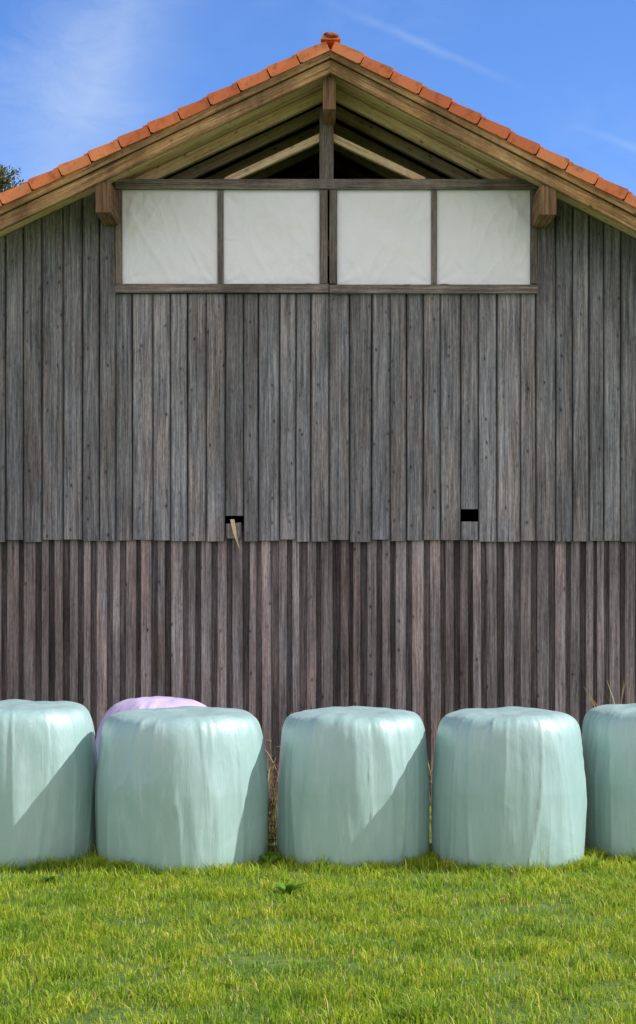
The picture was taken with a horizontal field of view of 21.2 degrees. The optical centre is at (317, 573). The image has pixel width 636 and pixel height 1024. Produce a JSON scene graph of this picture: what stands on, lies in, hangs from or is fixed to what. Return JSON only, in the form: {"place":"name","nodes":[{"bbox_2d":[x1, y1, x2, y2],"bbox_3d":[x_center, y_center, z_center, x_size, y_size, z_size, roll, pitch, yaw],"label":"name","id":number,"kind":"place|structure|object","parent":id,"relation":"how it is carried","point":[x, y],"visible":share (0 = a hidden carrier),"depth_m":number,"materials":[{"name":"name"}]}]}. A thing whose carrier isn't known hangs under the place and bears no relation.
{"place":"outdoors","nodes":[
{"label":"outdoors","id":0,"kind":"place"},
{"bbox_2d":[0,32,635,804],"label":"barn","id":1,"kind":"structure","parent":0,"point":[316,376],"depth_m":17.50,"materials":[{"name":"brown wood"}]},
{"bbox_2d":[0,805,635,1023],"bbox_3d":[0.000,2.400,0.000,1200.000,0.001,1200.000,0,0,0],"label":"ground","id":2,"kind":"structure","parent":0,"point":[242,958],"depth_m":10.58,"materials":[{"name":"plant"}]},
{"bbox_2d":[0,164,23,192],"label":"tree","id":3,"kind":"object","parent":2,"relation":"on","point":[5,181],"visible":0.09,"depth_m":32.94,"materials":[{"name":"green plant"}]},
{"bbox_2d":[0,699,96,869],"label":"hay bale","id":4,"kind":"object","parent":2,"relation":"on","point":[48,761],"visible":0.92,"depth_m":13.85},
{"bbox_2d":[39,874,66,881],"bbox_3d":[-2.057,2.359,13.149,0.203,0.088,0.205,0,0,12],"label":"weed plant","id":5,"kind":"object","parent":2,"relation":"on","point":[50,877],"visible":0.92,"depth_m":13.12,"materials":[{"name":"green plant"}]},
{"bbox_2d":[96,696,206,761],"bbox_3d":[-1.476,1.778,15.797,1.220,1.284,1.226,0,0,0],"label":"hay bale","id":6,"kind":"object","parent":2,"relation":"on","point":[153,702],"visible":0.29,"depth_m":15.57},
{"bbox_2d":[95,706,267,872],"bbox_3d":[-1.141,1.779,14.267,1.447,1.283,1.449,0,0,0],"label":"hay bale","id":7,"kind":"object","parent":2,"relation":"on","point":[184,786],"visible":0.98,"depth_m":13.68},
{"bbox_2d":[267,797,276,851],"bbox_3d":[-0.376,2.140,14.724,0.377,0.519,0.397,0,0,-14],"label":"dry grass clump","id":8,"kind":"object","parent":2,"relation":"on","point":[271,840],"visible":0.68,"depth_m":14.73,"materials":[{"name":"brown plant"}]},
{"bbox_2d":[260,854,284,865],"bbox_3d":[-0.386,2.354,13.966,0.233,0.099,0.292,0,0,0],"label":"weed plant","id":9,"kind":"object","parent":2,"relation":"on","point":[275,859],"visible":0.77,"depth_m":13.99,"materials":[{"name":"green plant"}]},
{"bbox_2d":[265,709,308,830],"bbox_3d":[-0.481,1.839,15.670,1.102,1.122,0.668,0,0,-21],"label":"dry grass clump","id":10,"kind":"object","parent":2,"relation":"on","point":[275,790],"visible":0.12,"depth_m":15.71,"materials":[{"name":"beige plant"}]},
{"bbox_2d":[275,881,307,893],"bbox_3d":[-0.229,2.347,12.732,0.270,0.114,0.264,0,0,25],"label":"weed plant","id":11,"kind":"object","parent":2,"relation":"on","point":[288,887],"visible":0.89,"depth_m":12.70,"materials":[{"name":"green plant"}]},
{"bbox_2d":[277,706,429,870],"bbox_3d":[0.292,1.781,14.359,1.283,1.277,1.315,0,0,0],"label":"hay bale","id":12,"kind":"object","parent":2,"relation":"on","point":[353,785],"visible":0.92,"depth_m":13.82},
{"bbox_2d":[367,938,394,947],"bbox_3d":[0.404,2.371,10.898,0.192,0.063,0.161,0,0,0],"label":"weed plant","id":13,"kind":"object","parent":2,"relation":"on","point":[389,940],"visible":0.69,"depth_m":10.92,"materials":[{"name":"green plant"}]},
{"bbox_2d":[428,755,433,831],"bbox_3d":[1.122,1.975,15.871,0.850,0.850,0.538,0,0,0],"label":"dry grass clump","id":14,"kind":"object","parent":2,"relation":"on","point":[431,788],"visible":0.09,"depth_m":15.84,"materials":[{"name":"beige plant"}]},
{"bbox_2d":[431,706,586,871],"bbox_3d":[1.595,1.778,14.251,1.295,1.284,1.306,0,0,0],"label":"hay bale","id":15,"kind":"object","parent":2,"relation":"on","point":[509,784],"visible":0.94,"depth_m":13.71},
{"bbox_2d":[581,858,603,867],"bbox_3d":[2.198,2.359,13.839,0.256,0.088,0.210,0,0,25],"label":"weed plant","id":16,"kind":"object","parent":2,"relation":"on","point":[596,862],"visible":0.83,"depth_m":13.82,"materials":[{"name":"green plant"}]},
{"bbox_2d":[581,703,635,861],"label":"hay bale","id":17,"kind":"object","parent":2,"relation":"on","point":[608,736],"visible":0.86,"depth_m":14.27},
{"bbox_2d":[584,680,635,706],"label":"dry grass clump","id":18,"kind":"object","parent":2,"relation":"on","point":[592,700],"visible":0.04,"depth_m":16.63,"materials":[{"name":"beige plant"}]},
{"bbox_2d":[0,0,635,195],"label":"sky","id":19,"kind":"structure","parent":0,"point":[77,77],"materials":[{"name":"blue"}]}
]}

